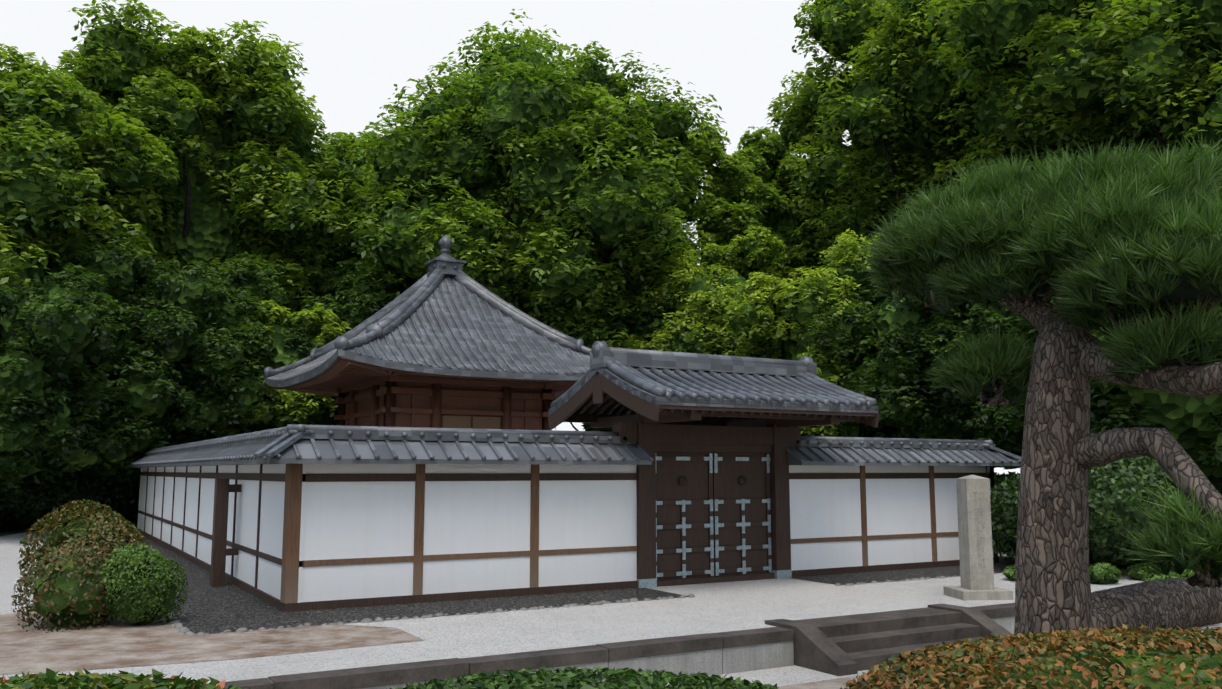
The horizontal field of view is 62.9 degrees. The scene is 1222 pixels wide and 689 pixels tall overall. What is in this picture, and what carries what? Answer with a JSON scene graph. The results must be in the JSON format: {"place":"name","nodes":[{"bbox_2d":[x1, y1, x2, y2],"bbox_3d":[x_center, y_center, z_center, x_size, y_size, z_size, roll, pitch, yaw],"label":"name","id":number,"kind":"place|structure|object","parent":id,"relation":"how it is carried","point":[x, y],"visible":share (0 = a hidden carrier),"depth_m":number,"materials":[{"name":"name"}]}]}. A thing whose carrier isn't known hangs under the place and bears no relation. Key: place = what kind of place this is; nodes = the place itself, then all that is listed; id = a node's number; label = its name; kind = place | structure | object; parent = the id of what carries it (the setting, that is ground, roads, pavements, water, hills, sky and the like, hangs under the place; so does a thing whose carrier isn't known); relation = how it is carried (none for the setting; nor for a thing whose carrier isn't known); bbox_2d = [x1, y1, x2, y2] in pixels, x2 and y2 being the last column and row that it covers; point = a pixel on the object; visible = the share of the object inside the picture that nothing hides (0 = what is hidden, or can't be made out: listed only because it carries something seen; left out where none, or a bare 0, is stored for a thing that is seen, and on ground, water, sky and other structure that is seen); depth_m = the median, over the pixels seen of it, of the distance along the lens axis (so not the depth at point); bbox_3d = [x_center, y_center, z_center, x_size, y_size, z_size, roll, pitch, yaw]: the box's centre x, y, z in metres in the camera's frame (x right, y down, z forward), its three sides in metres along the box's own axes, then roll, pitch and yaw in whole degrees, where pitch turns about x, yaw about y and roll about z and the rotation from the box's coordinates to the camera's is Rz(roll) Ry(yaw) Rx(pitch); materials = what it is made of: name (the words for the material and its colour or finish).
{"place":"outdoors","nodes":[
{"label":"outdoors","id":0,"kind":"place"},
{"bbox_2d":[0,263,143,491],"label":"tree","id":1,"kind":"object","parent":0,"point":[50,391],"depth_m":30.02,"materials":[{"name":"green plant"}]},
{"bbox_2d":[0,43,178,301],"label":"tree","id":2,"kind":"object","parent":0,"point":[58,83],"depth_m":33.84,"materials":[{"name":"green plant"}]},
{"bbox_2d":[210,299,350,437],"bbox_3d":[-12.153,2.593,37.532,5.776,8.470,5.483,4,-8,-30],"label":"tree","id":3,"kind":"object","parent":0,"point":[330,326],"depth_m":36.71,"materials":[{"name":"green plant"}]},
{"bbox_2d":[312,130,379,271],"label":"tree","id":4,"kind":"object","parent":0,"point":[351,140],"depth_m":54.22,"materials":[{"name":"green plant"}]},
{"bbox_2d":[296,259,411,424],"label":"tree","id":5,"kind":"object","parent":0,"point":[347,278],"depth_m":40.68,"materials":[{"name":"green plant"}]},
{"bbox_2d":[264,235,591,429],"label":"hall","id":6,"kind":"structure","parent":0,"point":[445,341],"depth_m":29.78,"materials":[{"name":"grey tile"}]},
{"bbox_2d":[0,0,1019,473],"label":"sky","id":7,"kind":"structure","parent":0,"point":[739,53],"materials":[{"name":"white"}]},
{"bbox_2d":[326,8,725,428],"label":"tree","id":8,"kind":"object","parent":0,"point":[471,116],"depth_m":40.50,"materials":[{"name":"green plant"}]},
{"bbox_2d":[0,474,1221,686],"bbox_3d":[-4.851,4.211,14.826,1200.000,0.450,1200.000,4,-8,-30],"label":"ground","id":9,"kind":"structure","parent":0,"point":[730,606],"depth_m":13.98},
{"bbox_2d":[0,532,24,535],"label":"ground cover","id":10,"kind":"object","parent":9,"relation":"on","point":[5,533],"depth_m":33.48,"materials":[{"name":"grey gravel"}]},
{"bbox_2d":[0,523,136,532],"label":"ground cover","id":11,"kind":"object","parent":9,"relation":"on","point":[17,530],"depth_m":35.16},
{"bbox_2d":[0,515,59,528],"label":"undergrowth","id":12,"kind":"object","parent":11,"relation":"on","point":[26,525],"depth_m":34.85,"materials":[{"name":"green plant"}]},
{"bbox_2d":[0,460,139,526],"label":"undergrowth","id":13,"kind":"object","parent":11,"relation":"on","point":[78,492],"depth_m":34.16,"materials":[{"name":"green plant"}]},
{"bbox_2d":[6,481,139,527],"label":"undergrowth","id":14,"kind":"object","parent":11,"relation":"on","point":[78,511],"depth_m":34.97,"materials":[{"name":"green plant"}]},
{"bbox_2d":[134,251,320,449],"bbox_3d":[-14.654,1.591,37.088,8.696,10.340,7.643,4,-8,-30],"label":"tree","id":15,"kind":"object","parent":11,"relation":"on","point":[266,344],"depth_m":35.28,"materials":[{"name":"green plant"}]},
{"bbox_2d":[11,499,147,632],"bbox_3d":[-7.375,3.148,13.941,1.691,1.944,2.045,4,-8,-30],"label":"terrace shrub","id":16,"kind":"object","parent":9,"relation":"on","point":[29,580],"depth_m":13.49,"materials":[{"name":"green plant"}]},
{"bbox_2d":[0,668,255,688],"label":"photinia hedge","id":17,"kind":"object","parent":9,"relation":"on","point":[51,679],"visible":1,"depth_m":7.21,"materials":[{"name":"green plant"}]},
{"bbox_2d":[38,229,236,522],"bbox_3d":[-16.983,1.295,34.941,9.479,10.423,8.232,4,-8,-30],"label":"tree","id":18,"kind":"object","parent":9,"relation":"on","point":[138,319],"depth_m":33.76,"materials":[{"name":"green plant"}]},
{"bbox_2d":[137,468,141,528],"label":"back wall","id":19,"kind":"structure","parent":9,"relation":"on","point":[139,498],"depth_m":34.28,"materials":[{"name":"white paint"}]},
{"bbox_2d":[116,530,280,617],"bbox_3d":[-11.603,5.255,24.960,1.700,0.001,24.100,4,-8,-30],"label":"pebble strip","id":20,"kind":"object","parent":9,"relation":"on","point":[204,598],"depth_m":16.68,"materials":[{"name":"grey gravel"}]},
{"bbox_2d":[0,611,422,674],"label":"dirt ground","id":21,"kind":"structure","parent":9,"relation":"on","point":[120,644],"depth_m":12.17,"materials":[{"name":"beige soil"}]},
{"bbox_2d":[100,543,188,625],"bbox_3d":[-6.385,3.287,13.689,1.161,1.180,0.923,4,-8,-30],"label":"terrace shrub","id":22,"kind":"object","parent":21,"relation":"on","point":[138,551],"depth_m":13.44,"materials":[{"name":"green plant"}]},
{"bbox_2d":[57,0,374,313],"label":"tree","id":23,"kind":"object","parent":9,"relation":"on","point":[162,78],"depth_m":40.58,"materials":[{"name":"green plant"}]},
{"bbox_2d":[126,424,311,611],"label":"wall","id":24,"kind":"structure","parent":9,"relation":"on","point":[177,499],"depth_m":19.02,"materials":[{"name":"white paint"}]},
{"bbox_2d":[210,464,302,603],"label":"wooden post","id":25,"kind":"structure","parent":24,"relation":"attached to","point":[220,552],"depth_m":15.15,"materials":[{"name":"brown wood"}]},
{"bbox_2d":[174,588,687,633],"bbox_3d":[-2.459,4.052,15.436,7.821,0.001,1.700,4,-8,-30],"label":"pebble strip","id":26,"kind":"object","parent":9,"relation":"on","point":[233,622],"visible":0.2,"depth_m":15.01,"materials":[{"name":"grey gravel"}]},
{"bbox_2d":[254,424,653,611],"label":"front wall","id":27,"kind":"structure","parent":9,"relation":"on","point":[399,515],"depth_m":16.39,"materials":[{"name":"white paint"}]},
{"bbox_2d":[200,602,1014,688],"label":"kerb and steps","id":28,"kind":"structure","parent":9,"relation":"on","point":[844,645],"depth_m":12.70,"materials":[{"name":"stone"}]},
{"bbox_2d":[162,551,1192,635],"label":"edging stones","id":29,"kind":"object","parent":9,"relation":"on","point":[186,631],"visible":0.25,"depth_m":14.58,"materials":[{"name":"grey stone"}]},
{"bbox_2d":[548,341,879,587],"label":"gate","id":30,"kind":"structure","parent":9,"relation":"on","point":[714,436],"depth_m":18.87,"materials":[{"name":"brown wood"}]},
{"bbox_2d":[673,120,780,282],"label":"tree","id":31,"kind":"object","parent":9,"relation":"on","point":[731,167],"depth_m":50.97,"materials":[{"name":"green plant"}]},
{"bbox_2d":[696,126,843,286],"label":"tree","id":32,"kind":"object","parent":9,"relation":"on","point":[758,148],"depth_m":57.70,"materials":[{"name":"green plant"}]},
{"bbox_2d":[792,561,1014,584],"bbox_3d":[7.164,4.755,21.005,7.821,0.001,1.700,4,-8,-30],"label":"pebble strip","id":33,"kind":"object","parent":9,"relation":"on","point":[884,576],"visible":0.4,"depth_m":20.02,"materials":[{"name":"grey gravel"}]},
{"bbox_2d":[787,436,1020,576],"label":"front wall","id":34,"kind":"structure","parent":9,"relation":"on","point":[862,504],"depth_m":21.07,"materials":[{"name":"white paint"}]},
{"bbox_2d":[802,268,1031,467],"bbox_3d":[11.174,0.863,32.170,8.156,10.697,8.757,4,-8,-30],"label":"tree","id":35,"kind":"object","parent":9,"relation":"on","point":[875,384],"depth_m":30.61,"materials":[{"name":"green plant"}]},
{"bbox_2d":[943,475,1012,599],"bbox_3d":[6.122,3.209,16.796,0.840,2.030,0.800,1,-7,-4],"label":"stone marker","id":36,"kind":"object","parent":9,"relation":"on","point":[975,540],"visible":1,"depth_m":16.62,"materials":[{"name":"grey stone"}]},
{"bbox_2d":[778,625,1221,688],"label":"ground","id":37,"kind":"structure","parent":9,"relation":"on","point":[837,683],"depth_m":9.84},
{"bbox_2d":[386,666,783,688],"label":"green hedge","id":38,"kind":"object","parent":37,"relation":"on","point":[624,678],"depth_m":7.20,"materials":[{"name":"green plant"}]},
{"bbox_2d":[840,624,1221,688],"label":"azalea hedge","id":39,"kind":"object","parent":37,"relation":"on","point":[926,665],"depth_m":6.54,"materials":[{"name":"orange plant"}]},
{"bbox_2d":[858,126,1221,652],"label":"pine tree","id":40,"kind":"object","parent":37,"relation":"on","point":[1132,225],"depth_m":8.03,"materials":[{"name":"green plant"}]},
{"bbox_2d":[1061,680,1210,688],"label":"azalea hedge","id":41,"kind":"object","parent":37,"relation":"on","point":[1122,686],"visible":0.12,"depth_m":6.04,"materials":[{"name":"plant"}]},
{"bbox_2d":[985,440,1020,557],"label":"wall","id":42,"kind":"structure","parent":9,"relation":"on","point":[990,445],"depth_m":22.95,"materials":[{"name":"grey tile"}]},
{"bbox_2d":[998,556,1015,561],"bbox_3d":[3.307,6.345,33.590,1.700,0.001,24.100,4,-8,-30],"label":"shrub","id":43,"kind":"object","parent":9,"relation":"on","point":[1000,560],"depth_m":23.36,"materials":[{"name":"green plant"}]},
{"bbox_2d":[1002,565,1014,579],"bbox_3d":[7.992,4.426,19.341,1.089,0.361,0.912,4,-8,-30],"label":"bush","id":44,"kind":"object","parent":9,"relation":"on","point":[1009,572],"visible":0.33,"depth_m":19.18,"materials":[{"name":"green plant"}]},
{"bbox_2d":[990,456,1207,568],"bbox_3d":[10.640,3.492,21.240,5.410,2.673,4.481,4,-8,-30],"label":"bush","id":45,"kind":"object","parent":9,"relation":"on","point":[1004,499],"depth_m":19.73,"materials":[{"name":"green plant"}]},
{"bbox_2d":[1089,562,1123,584],"bbox_3d":[9.183,4.284,18.725,0.778,0.445,0.719,4,-8,-30],"label":"shrub","id":46,"kind":"object","parent":9,"relation":"on","point":[1100,573],"depth_m":18.50,"materials":[{"name":"green plant"}]},
{"bbox_2d":[1126,563,1175,580],"bbox_3d":[10.473,4.429,19.421,0.982,0.386,0.949,4,-8,-30],"label":"shrub","id":47,"kind":"object","parent":9,"relation":"on","point":[1144,573],"depth_m":19.18,"materials":[{"name":"green plant"}]},
{"bbox_2d":[1143,572,1192,581],"bbox_3d":[9.093,3.917,16.083,0.997,0.543,0.909,4,-8,-30],"label":"shrub","id":48,"kind":"object","parent":9,"relation":"on","point":[1163,576],"depth_m":16.04,"materials":[{"name":"green plant"}]},
{"bbox_2d":[1171,568,1194,574],"bbox_3d":[9.547,3.920,16.333,1.583,0.586,1.270,4,-8,-30],"label":"shrub","id":49,"kind":"object","parent":9,"relation":"on","point":[1188,571],"visible":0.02,"depth_m":16.35,"materials":[{"name":"green plant"}]},
{"bbox_2d":[763,0,993,263],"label":"tree","id":50,"kind":"object","parent":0,"point":[811,79],"depth_m":45.06,"materials":[{"name":"green plant"}]},
{"bbox_2d":[850,0,1179,197],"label":"tree","id":51,"kind":"object","parent":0,"point":[1098,119],"depth_m":37.06,"materials":[{"name":"green plant"}]},
{"bbox_2d":[999,299,1221,491],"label":"tree","id":52,"kind":"object","parent":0,"point":[1186,428],"depth_m":22.37,"materials":[{"name":"green plant"}]},
{"label":"ground cover","id":53,"kind":"object","parent":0,"visible":0},
{"bbox_2d":[552,283,679,431],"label":"tree","id":54,"kind":"object","parent":53,"relation":"on","point":[649,311],"depth_m":41.35,"materials":[{"name":"green plant"}]},
{"bbox_2d":[617,225,791,358],"bbox_3d":[4.683,1.088,40.684,7.711,12.286,7.459,4,-8,-30],"label":"tree","id":55,"kind":"object","parent":53,"relation":"on","point":[682,322],"depth_m":39.88,"materials":[{"name":"green plant"}]},
{"bbox_2d":[718,228,899,437],"bbox_3d":[8.260,1.175,36.194,7.247,10.957,9.432,10,-12,-54],"label":"tree","id":56,"kind":"object","parent":53,"relation":"on","point":[786,292],"depth_m":35.17,"materials":[{"name":"green plant"}]},
{"bbox_2d":[903,301,1033,474],"bbox_3d":[13.316,0.988,29.347,8.116,9.667,8.026,4,-8,-30],"label":"tree","id":57,"kind":"object","parent":53,"relation":"on","point":[989,410],"depth_m":28.28,"materials":[{"name":"green plant"}]},
{"bbox_2d":[994,472,1019,541],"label":"undergrowth","id":58,"kind":"object","parent":53,"relation":"on","point":[998,478],"depth_m":28.09,"materials":[{"name":"green plant"}]},
{"bbox_2d":[924,0,1221,167],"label":"tree","id":59,"kind":"object","parent":53,"relation":"on","point":[1002,25],"depth_m":32.25,"materials":[{"name":"green plant"}]}
]}

